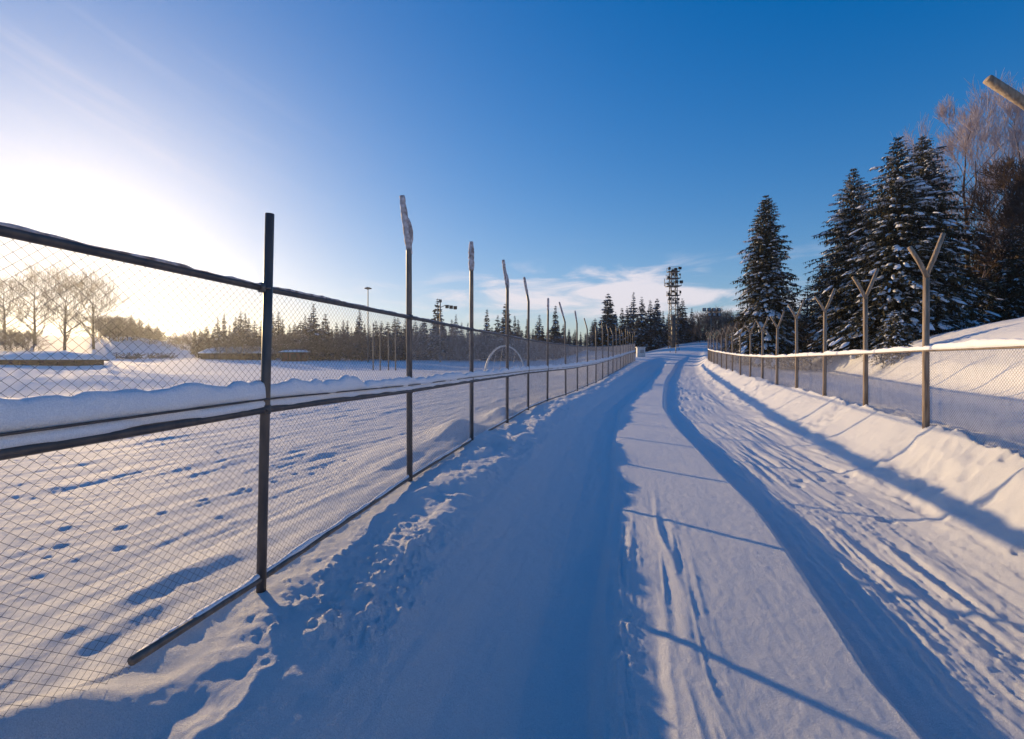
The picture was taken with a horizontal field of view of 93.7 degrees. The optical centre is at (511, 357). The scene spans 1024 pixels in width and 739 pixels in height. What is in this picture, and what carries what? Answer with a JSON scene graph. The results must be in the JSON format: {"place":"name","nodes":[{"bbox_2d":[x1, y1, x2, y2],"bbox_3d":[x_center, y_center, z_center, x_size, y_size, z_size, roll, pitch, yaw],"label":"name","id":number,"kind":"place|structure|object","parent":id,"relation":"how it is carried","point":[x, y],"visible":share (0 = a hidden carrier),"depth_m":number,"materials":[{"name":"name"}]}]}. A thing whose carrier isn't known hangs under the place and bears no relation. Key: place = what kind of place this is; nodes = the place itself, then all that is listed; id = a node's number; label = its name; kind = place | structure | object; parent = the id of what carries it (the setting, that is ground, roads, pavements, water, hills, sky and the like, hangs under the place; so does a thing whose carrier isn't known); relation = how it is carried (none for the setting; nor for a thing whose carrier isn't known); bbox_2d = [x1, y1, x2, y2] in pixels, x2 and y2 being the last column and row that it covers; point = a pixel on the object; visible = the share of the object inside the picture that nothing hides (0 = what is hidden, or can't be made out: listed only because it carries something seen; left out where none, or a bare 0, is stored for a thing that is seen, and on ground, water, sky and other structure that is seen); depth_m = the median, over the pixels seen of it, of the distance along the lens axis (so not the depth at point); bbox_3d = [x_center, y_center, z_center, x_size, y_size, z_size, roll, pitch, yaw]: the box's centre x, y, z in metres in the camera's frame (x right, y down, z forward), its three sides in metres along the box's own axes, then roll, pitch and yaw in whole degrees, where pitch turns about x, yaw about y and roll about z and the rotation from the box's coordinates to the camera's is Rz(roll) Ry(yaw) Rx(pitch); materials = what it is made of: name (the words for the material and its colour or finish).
{"place":"outdoors","nodes":[
{"label":"outdoors","id":0,"kind":"place"},
{"bbox_2d":[112,352,153,358],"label":"brush pile","id":1,"kind":"object","parent":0,"point":[138,355],"visible":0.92,"depth_m":83.58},
{"bbox_2d":[145,352,176,358],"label":"brush pile","id":2,"kind":"object","parent":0,"point":[161,356],"visible":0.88,"depth_m":89.79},
{"bbox_2d":[167,330,203,345],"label":"hill","id":3,"kind":"structure","parent":0,"point":[174,335],"depth_m":375.76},
{"bbox_2d":[0,317,1023,738],"bbox_3d":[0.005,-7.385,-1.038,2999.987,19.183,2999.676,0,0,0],"label":"ground","id":4,"kind":"structure","parent":0,"point":[686,541],"depth_m":4.30,"materials":[{"name":"snow"}]},
{"bbox_2d":[0,324,20,350],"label":"bare shrub","id":5,"kind":"object","parent":4,"relation":"on","point":[11,331],"visible":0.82,"depth_m":89.09,"materials":[{"name":"brown plant"}]},
{"bbox_2d":[0,329,24,350],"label":"bare shrub","id":6,"kind":"object","parent":4,"relation":"on","point":[8,334],"visible":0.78,"depth_m":89.33,"materials":[{"name":"brown plant"}]},
{"bbox_2d":[0,274,43,337],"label":"bare tree","id":7,"kind":"object","parent":4,"relation":"on","point":[4,324],"visible":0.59,"depth_m":104.25,"materials":[{"name":"brown plant"}]},
{"bbox_2d":[16,328,51,351],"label":"bare shrub","id":8,"kind":"object","parent":4,"relation":"on","point":[35,339],"visible":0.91,"depth_m":90.55,"materials":[{"name":"brown plant"}]},
{"bbox_2d":[0,245,80,344],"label":"bare tree","id":9,"kind":"object","parent":4,"relation":"on","point":[33,292],"visible":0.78,"depth_m":99.81,"materials":[{"name":"brown plant"}]},
{"bbox_2d":[0,351,109,365],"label":"shed","id":10,"kind":"structure","parent":4,"relation":"on","point":[50,360],"depth_m":60.00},
{"bbox_2d":[22,266,119,349],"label":"bare tree","id":11,"kind":"object","parent":4,"relation":"on","point":[65,318],"visible":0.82,"depth_m":95.58,"materials":[{"name":"brown plant"}]},
{"bbox_2d":[44,251,136,348],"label":"bare tree","id":12,"kind":"object","parent":4,"relation":"on","point":[93,309],"visible":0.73,"depth_m":99.65,"materials":[{"name":"brown plant"}]},
{"bbox_2d":[103,316,138,341],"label":"bare shrub","id":13,"kind":"object","parent":4,"relation":"on","point":[119,327],"visible":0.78,"depth_m":116.24,"materials":[{"name":"brown plant"}]},
{"bbox_2d":[112,322,137,340],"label":"bare shrub","id":14,"kind":"object","parent":4,"relation":"on","point":[120,337],"visible":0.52,"depth_m":118.71,"materials":[{"name":"brown plant"}]},
{"bbox_2d":[113,315,144,340],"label":"bare shrub","id":15,"kind":"object","parent":4,"relation":"on","point":[131,321],"visible":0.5,"depth_m":119.69,"materials":[{"name":"brown plant"}]},
{"bbox_2d":[137,326,159,344],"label":"bare shrub","id":16,"kind":"object","parent":4,"relation":"on","point":[149,332],"visible":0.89,"depth_m":116.77,"materials":[{"name":"brown plant"}]},
{"bbox_2d":[169,335,188,348],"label":"bare shrub","id":17,"kind":"object","parent":4,"relation":"on","point":[178,339],"visible":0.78,"depth_m":116.78,"materials":[{"name":"brown plant"}]},
{"bbox_2d":[182,331,212,357],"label":"bare shrub","id":18,"kind":"object","parent":4,"relation":"on","point":[195,343],"visible":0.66,"depth_m":95.70,"materials":[{"name":"brown plant"}]},
{"bbox_2d":[197,337,216,350],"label":"bare shrub","id":19,"kind":"object","parent":4,"relation":"on","point":[207,343],"visible":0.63,"depth_m":94.22,"materials":[{"name":"brown plant"}]},
{"bbox_2d":[211,318,224,347],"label":"spruce","id":20,"kind":"object","parent":4,"relation":"on","point":[217,331],"visible":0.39,"depth_m":98.05,"materials":[{"name":"green plant"}]},
{"bbox_2d":[209,339,237,359],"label":"bare shrub","id":21,"kind":"object","parent":4,"relation":"on","point":[221,343],"visible":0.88,"depth_m":90.42,"materials":[{"name":"brown plant"}]},
{"bbox_2d":[215,335,255,359],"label":"bare shrub","id":22,"kind":"object","parent":4,"relation":"on","point":[231,343],"visible":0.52,"depth_m":91.50,"materials":[{"name":"brown plant"}]},
{"bbox_2d":[232,313,243,346],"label":"spruce","id":23,"kind":"object","parent":4,"relation":"on","point":[239,326],"visible":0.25,"depth_m":106.76,"materials":[{"name":"green plant"}]},
{"bbox_2d":[198,346,279,359],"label":"long shed","id":24,"kind":"structure","parent":4,"relation":"on","point":[206,352],"depth_m":92.00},
{"bbox_2d":[218,326,261,359],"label":"bare shrub","id":25,"kind":"object","parent":4,"relation":"on","point":[242,345],"visible":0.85,"depth_m":90.20,"materials":[{"name":"brown plant"}]},
{"bbox_2d":[243,318,253,345],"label":"spruce","id":26,"kind":"object","parent":4,"relation":"on","point":[248,331],"visible":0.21,"depth_m":97.11,"materials":[{"name":"green plant"}]},
{"bbox_2d":[260,334,283,359],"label":"bare shrub","id":27,"kind":"object","parent":4,"relation":"on","point":[273,347],"visible":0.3,"depth_m":93.65,"materials":[{"name":"brown plant"}]},
{"bbox_2d":[273,312,281,357],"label":"spruce","id":28,"kind":"object","parent":4,"relation":"on","point":[278,326],"visible":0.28,"depth_m":110.06,"materials":[{"name":"green plant"}]},
{"bbox_2d":[272,333,306,358],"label":"bare shrub","id":29,"kind":"object","parent":4,"relation":"on","point":[280,349],"visible":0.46,"depth_m":92.52,"materials":[{"name":"brown plant"}]},
{"bbox_2d":[272,330,312,349],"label":"bare shrub","id":30,"kind":"object","parent":4,"relation":"on","point":[291,342],"visible":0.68,"depth_m":90.06,"materials":[{"name":"brown plant"}]},
{"bbox_2d":[279,350,309,360],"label":"hut","id":31,"kind":"object","parent":4,"relation":"on","point":[290,354],"visible":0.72,"depth_m":86.00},
{"bbox_2d":[302,304,325,359],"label":"spruce","id":32,"kind":"object","parent":4,"relation":"on","point":[316,334],"visible":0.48,"depth_m":96.37,"materials":[{"name":"green plant"}]},
{"bbox_2d":[0,195,634,716],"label":"chain link fence","id":33,"kind":"object","parent":4,"relation":"on","point":[40,425],"visible":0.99,"depth_m":3.18,"materials":[{"name":"metal"}]},
{"bbox_2d":[319,313,331,359],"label":"spruce","id":34,"kind":"object","parent":4,"relation":"on","point":[326,330],"visible":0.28,"depth_m":98.99,"materials":[{"name":"green plant"}]},
{"bbox_2d":[315,337,342,360],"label":"bare shrub","id":35,"kind":"object","parent":4,"relation":"on","point":[328,346],"visible":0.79,"depth_m":91.03,"materials":[{"name":"brown plant"}]},
{"bbox_2d":[331,324,342,359],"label":"spruce","id":36,"kind":"object","parent":4,"relation":"on","point":[335,357],"visible":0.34,"depth_m":98.73,"materials":[{"name":"green plant"}]},
{"bbox_2d":[317,330,358,360],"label":"bare shrub","id":37,"kind":"object","parent":4,"relation":"on","point":[339,348],"visible":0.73,"depth_m":92.62,"materials":[{"name":"brown plant"}]},
{"bbox_2d":[335,334,363,359],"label":"bare shrub","id":38,"kind":"object","parent":4,"relation":"on","point":[349,351],"visible":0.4,"depth_m":96.43,"materials":[{"name":"brown plant"}]},
{"bbox_2d":[347,310,369,359],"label":"spruce","id":39,"kind":"object","parent":4,"relation":"on","point":[357,327],"visible":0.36,"depth_m":99.36,"materials":[{"name":"green plant"}]},
{"bbox_2d":[335,329,384,360],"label":"bare shrub","id":40,"kind":"object","parent":4,"relation":"on","point":[358,341],"visible":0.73,"depth_m":90.37,"materials":[{"name":"brown plant"}]},
{"bbox_2d":[364,287,371,361],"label":"lamp post","id":41,"kind":"object","parent":4,"relation":"on","point":[367,288],"visible":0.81,"depth_m":84.94,"materials":[{"name":"metal"}]},
{"bbox_2d":[361,338,387,359],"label":"bare shrub","id":42,"kind":"object","parent":4,"relation":"on","point":[374,349],"visible":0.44,"depth_m":97.13,"materials":[{"name":"brown plant"}]},
{"bbox_2d":[369,321,379,358],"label":"spruce","id":43,"kind":"object","parent":4,"relation":"on","point":[375,322],"visible":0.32,"depth_m":105.57,"materials":[{"name":"green plant"}]},
{"bbox_2d":[366,333,394,359],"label":"bare shrub","id":44,"kind":"object","parent":4,"relation":"on","point":[384,358],"visible":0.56,"depth_m":97.44,"materials":[{"name":"brown plant"}]},
{"bbox_2d":[381,322,392,359],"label":"spruce","id":45,"kind":"object","parent":4,"relation":"on","point":[385,332],"visible":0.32,"depth_m":100.49,"materials":[{"name":"green plant"}]},
{"bbox_2d":[382,337,405,360],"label":"bare shrub","id":46,"kind":"object","parent":4,"relation":"on","point":[398,352],"visible":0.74,"depth_m":92.19,"materials":[{"name":"brown plant"}]},
{"bbox_2d":[389,318,404,359],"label":"spruce","id":47,"kind":"object","parent":4,"relation":"on","point":[397,333],"visible":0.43,"depth_m":97.72,"materials":[{"name":"green plant"}]},
{"bbox_2d":[418,322,428,359],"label":"spruce","id":48,"kind":"object","parent":4,"relation":"on","point":[424,329],"visible":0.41,"depth_m":96.91,"materials":[{"name":"green plant"}]},
{"bbox_2d":[423,299,447,359],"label":"spruce","id":49,"kind":"object","parent":4,"relation":"on","point":[437,315],"visible":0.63,"depth_m":96.12,"materials":[{"name":"green plant"}]},
{"bbox_2d":[439,299,456,360],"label":"floodlight mast","id":50,"kind":"object","parent":4,"relation":"on","point":[450,306],"visible":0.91,"depth_m":87.89,"materials":[{"name":"metal"}]},
{"bbox_2d":[436,331,464,358],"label":"bare shrub","id":51,"kind":"object","parent":4,"relation":"on","point":[448,344],"visible":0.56,"depth_m":96.07,"materials":[{"name":"brown plant"}]},
{"bbox_2d":[449,316,461,359],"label":"spruce","id":52,"kind":"object","parent":4,"relation":"on","point":[455,320],"visible":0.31,"depth_m":99.16,"materials":[{"name":"green plant"}]},
{"bbox_2d":[447,337,467,360],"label":"bare shrub","id":53,"kind":"object","parent":4,"relation":"on","point":[456,347],"visible":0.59,"depth_m":90.82,"materials":[{"name":"brown plant"}]},
{"bbox_2d":[459,333,493,359],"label":"bare shrub","id":54,"kind":"object","parent":4,"relation":"on","point":[466,343],"visible":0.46,"depth_m":92.41,"materials":[{"name":"brown plant"}]},
{"bbox_2d":[479,310,494,360],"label":"spruce","id":55,"kind":"object","parent":4,"relation":"on","point":[487,326],"visible":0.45,"depth_m":96.54,"materials":[{"name":"green plant"}]},
{"bbox_2d":[478,336,509,360],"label":"bare shrub","id":56,"kind":"object","parent":4,"relation":"on","point":[489,350],"visible":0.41,"depth_m":93.69,"materials":[{"name":"brown plant"}]},
{"bbox_2d":[493,316,500,359],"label":"spruce","id":57,"kind":"object","parent":4,"relation":"on","point":[497,330],"visible":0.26,"depth_m":99.72,"materials":[{"name":"green plant"}]},
{"bbox_2d":[496,304,515,360],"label":"spruce","id":58,"kind":"object","parent":4,"relation":"on","point":[503,328],"visible":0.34,"depth_m":96.31,"materials":[{"name":"green plant"}]},
{"bbox_2d":[494,328,534,361],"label":"bare shrub","id":59,"kind":"object","parent":4,"relation":"on","point":[517,333],"visible":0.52,"depth_m":90.60,"materials":[{"name":"brown plant"}]},
{"bbox_2d":[518,335,546,358],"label":"bare shrub","id":60,"kind":"object","parent":4,"relation":"on","point":[535,347],"visible":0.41,"depth_m":95.08,"materials":[{"name":"brown plant"}]},
{"bbox_2d":[534,315,546,358],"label":"spruce","id":61,"kind":"object","parent":4,"relation":"on","point":[538,329],"visible":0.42,"depth_m":107.52,"materials":[{"name":"green plant"}]},
{"bbox_2d":[549,305,562,359],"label":"spruce","id":62,"kind":"object","parent":4,"relation":"on","point":[554,330],"visible":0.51,"depth_m":96.58,"materials":[{"name":"green plant"}]},
{"bbox_2d":[546,336,572,358],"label":"bare shrub","id":63,"kind":"object","parent":4,"relation":"on","point":[553,341],"visible":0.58,"depth_m":92.96,"materials":[{"name":"brown plant"}]},
{"bbox_2d":[556,336,580,355],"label":"bare shrub","id":64,"kind":"object","parent":4,"relation":"on","point":[570,339],"visible":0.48,"depth_m":91.52,"materials":[{"name":"brown plant"}]},
{"bbox_2d":[589,320,599,351],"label":"spruce","id":65,"kind":"object","parent":4,"relation":"on","point":[593,336],"visible":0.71,"depth_m":87.47,"materials":[{"name":"green plant"}]},
{"bbox_2d":[594,294,619,350],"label":"spruce","id":66,"kind":"object","parent":4,"relation":"on","point":[608,319],"visible":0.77,"depth_m":87.12,"materials":[{"name":"green plant"}]},
{"bbox_2d":[610,314,622,351],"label":"spruce","id":67,"kind":"object","parent":4,"relation":"on","point":[618,333],"visible":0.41,"depth_m":87.21,"materials":[{"name":"green plant"}]},
{"bbox_2d":[617,308,626,344],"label":"spruce","id":68,"kind":"object","parent":4,"relation":"on","point":[622,326],"visible":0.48,"depth_m":92.79,"materials":[{"name":"green plant"}]},
{"bbox_2d":[624,293,639,346],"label":"spruce","id":69,"kind":"object","parent":4,"relation":"on","point":[632,315],"visible":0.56,"depth_m":91.66,"materials":[{"name":"green plant"}]},
{"bbox_2d":[635,347,645,356],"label":"ticket booth","id":70,"kind":"object","parent":4,"relation":"on","point":[640,351],"visible":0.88,"depth_m":67.60,"materials":[{"name":"white paint"}]},
{"bbox_2d":[631,297,652,351],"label":"spruce","id":71,"kind":"object","parent":4,"relation":"on","point":[639,335],"visible":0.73,"depth_m":89.36,"materials":[{"name":"green plant"}]},
{"bbox_2d":[640,301,666,351],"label":"spruce","id":72,"kind":"object","parent":4,"relation":"on","point":[650,332],"visible":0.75,"depth_m":88.52,"materials":[{"name":"green plant"}]},
{"bbox_2d":[650,299,665,348],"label":"spruce","id":73,"kind":"object","parent":4,"relation":"on","point":[658,325],"visible":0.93,"depth_m":87.99,"materials":[{"name":"green plant"}]},
{"bbox_2d":[663,314,670,345],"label":"spruce","id":74,"kind":"object","parent":4,"relation":"on","point":[666,333],"visible":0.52,"depth_m":90.72,"materials":[{"name":"green plant"}]},
{"bbox_2d":[664,267,682,347],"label":"lattice tower","id":75,"kind":"structure","parent":4,"relation":"on","point":[673,325],"depth_m":81.53,"materials":[{"name":"metal"}]},
{"bbox_2d":[676,299,693,343],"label":"spruce","id":76,"kind":"object","parent":4,"relation":"on","point":[681,309],"visible":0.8,"depth_m":89.89,"materials":[{"name":"green plant"}]},
{"bbox_2d":[679,320,692,343],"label":"spruce","id":77,"kind":"object","parent":4,"relation":"on","point":[686,330],"visible":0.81,"depth_m":89.24,"materials":[{"name":"green plant"}]},
{"bbox_2d":[682,312,716,342],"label":"bare shrub","id":78,"kind":"object","parent":4,"relation":"on","point":[699,321],"visible":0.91,"depth_m":85.58,"materials":[{"name":"brown plant"}]},
{"bbox_2d":[685,310,718,340],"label":"bare shrub","id":79,"kind":"object","parent":4,"relation":"on","point":[696,314],"visible":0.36,"depth_m":87.95,"materials":[{"name":"brown plant"}]},
{"bbox_2d":[695,318,716,341],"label":"bare shrub","id":80,"kind":"object","parent":4,"relation":"on","point":[705,328],"visible":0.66,"depth_m":85.53,"materials":[{"name":"brown plant"}]},
{"bbox_2d":[702,308,720,341],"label":"floodlight mast","id":81,"kind":"object","parent":4,"relation":"on","point":[710,314],"visible":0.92,"depth_m":79.78,"materials":[{"name":"metal"}]},
{"bbox_2d":[701,330,737,357],"bbox_3d":[21.822,-1.118,49.829,3.224,3.576,3.894,0,0,-15],"label":"bare shrub","id":82,"kind":"object","parent":4,"relation":"on","point":[719,342],"visible":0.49,"depth_m":49.80,"materials":[{"name":"brown plant"}]},
{"bbox_2d":[703,306,736,339],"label":"bare shrub","id":83,"kind":"object","parent":4,"relation":"on","point":[718,319],"visible":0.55,"depth_m":84.40,"materials":[{"name":"brown plant"}]},
{"bbox_2d":[710,322,744,359],"bbox_3d":[23.391,-1.536,50.447,4.907,4.633,4.126,0,0,-43],"label":"bare shrub","id":84,"kind":"object","parent":4,"relation":"on","point":[729,337],"visible":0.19,"depth_m":50.67,"materials":[{"name":"brown plant"}]},
{"bbox_2d":[713,319,760,355],"bbox_3d":[22.972,-1.613,47.406,4.729,5.246,5.713,0,0,4],"label":"bare shrub","id":85,"kind":"object","parent":4,"relation":"on","point":[737,324],"visible":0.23,"depth_m":47.46,"materials":[{"name":"brown plant"}]},
{"bbox_2d":[722,195,820,370],"bbox_3d":[23.754,-6.526,44.816,7.635,17.461,8.501,0,0,0],"label":"spruce","id":86,"kind":"object","parent":4,"relation":"on","point":[766,282],"visible":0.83,"depth_m":43.96,"materials":[{"name":"green plant"}]},
{"bbox_2d":[786,320,819,366],"bbox_3d":[27.286,-1.265,45.017,4.611,5.177,5.483,0,0,2],"label":"bare shrub","id":87,"kind":"object","parent":4,"relation":"on","point":[803,339],"visible":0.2,"depth_m":44.66,"materials":[{"name":"brown plant"}]},
{"bbox_2d":[795,282,815,349],"bbox_3d":[36.915,-4.813,59.911,4.326,9.393,4.629,0,0,-19],"label":"background spruce","id":88,"kind":"object","parent":4,"relation":"on","point":[807,309],"visible":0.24,"depth_m":59.89,"materials":[{"name":"green plant"}]},
{"bbox_2d":[808,260,830,323],"bbox_3d":[40.020,-6.529,61.926,5.248,13.142,6.329,0,0,-3],"label":"background spruce","id":89,"kind":"object","parent":4,"relation":"on","point":[822,278],"visible":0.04,"depth_m":62.02,"materials":[{"name":"green plant"}]},
{"bbox_2d":[782,168,893,369],"bbox_3d":[30.507,-7.541,41.991,12.881,17.999,11.333,0,0,-35],"label":"spruce","id":90,"kind":"object","parent":4,"relation":"on","point":[846,218],"visible":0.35,"depth_m":41.52,"materials":[{"name":"green plant"}]},
{"bbox_2d":[705,75,1023,455],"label":"chain link fence","id":91,"kind":"object","parent":4,"relation":"on","point":[1006,91],"visible":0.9,"depth_m":8.76,"materials":[{"name":"metal"}]},
{"bbox_2d":[861,310,914,367],"bbox_3d":[24.844,-1.231,31.114,3.110,3.966,2.620,0,0,-12],"label":"spruce","id":92,"kind":"object","parent":4,"relation":"on","point":[896,339],"visible":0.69,"depth_m":30.76,"materials":[{"name":"green plant"}]},
{"bbox_2d":[799,136,1003,358],"bbox_3d":[29.247,-7.910,36.437,11.026,18.150,12.001,0,0,0],"label":"spruce","id":93,"kind":"object","parent":4,"relation":"on","point":[899,288],"visible":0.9,"depth_m":36.05,"materials":[{"name":"green plant"}]},
{"bbox_2d":[894,135,1005,334],"bbox_3d":[34.825,-9.145,39.732,9.342,18.591,10.419,0,0,-31],"label":"spruce","id":94,"kind":"object","parent":4,"relation":"on","point":[934,175],"visible":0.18,"depth_m":38.32,"materials":[{"name":"green plant"}]},
{"bbox_2d":[891,70,1023,318],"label":"birch tree","id":95,"kind":"object","parent":4,"relation":"on","point":[965,145],"visible":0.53,"depth_m":43.38,"materials":[{"name":"brown plant"}]},
{"bbox_2d":[961,249,988,325],"bbox_3d":[48.451,-6.606,49.963,5.731,11.631,5.357,0,0,-28],"label":"background spruce","id":96,"kind":"object","parent":4,"relation":"on","point":[980,269],"visible":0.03,"depth_m":49.44,"materials":[{"name":"green plant"}]},
{"bbox_2d":[943,152,1023,308],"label":"russet tree","id":97,"kind":"object","parent":4,"relation":"on","point":[1009,164],"visible":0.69,"depth_m":38.44,"materials":[{"name":"brown plant"}]},
{"bbox_2d":[956,158,1023,289],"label":"russet tree","id":98,"kind":"object","parent":4,"relation":"on","point":[1010,220],"visible":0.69,"depth_m":37.32,"materials":[{"name":"brown plant"}]},
{"bbox_2d":[978,271,1002,323],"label":"background spruce","id":99,"kind":"object","parent":4,"relation":"on","point":[991,302],"visible":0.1,"depth_m":43.96,"materials":[{"name":"green plant"}]},
{"bbox_2d":[966,83,1023,261],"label":"birch tree","id":100,"kind":"object","parent":4,"relation":"on","point":[1013,130],"visible":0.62,"depth_m":40.26,"materials":[{"name":"brown plant"}]},
{"bbox_2d":[979,224,1023,322],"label":"background spruce","id":101,"kind":"object","parent":4,"relation":"on","point":[1013,290],"visible":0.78,"depth_m":36.81,"materials":[{"name":"green plant"}]},
{"bbox_2d":[0,0,1023,344],"label":"sky","id":102,"kind":"structure","parent":0,"point":[594,149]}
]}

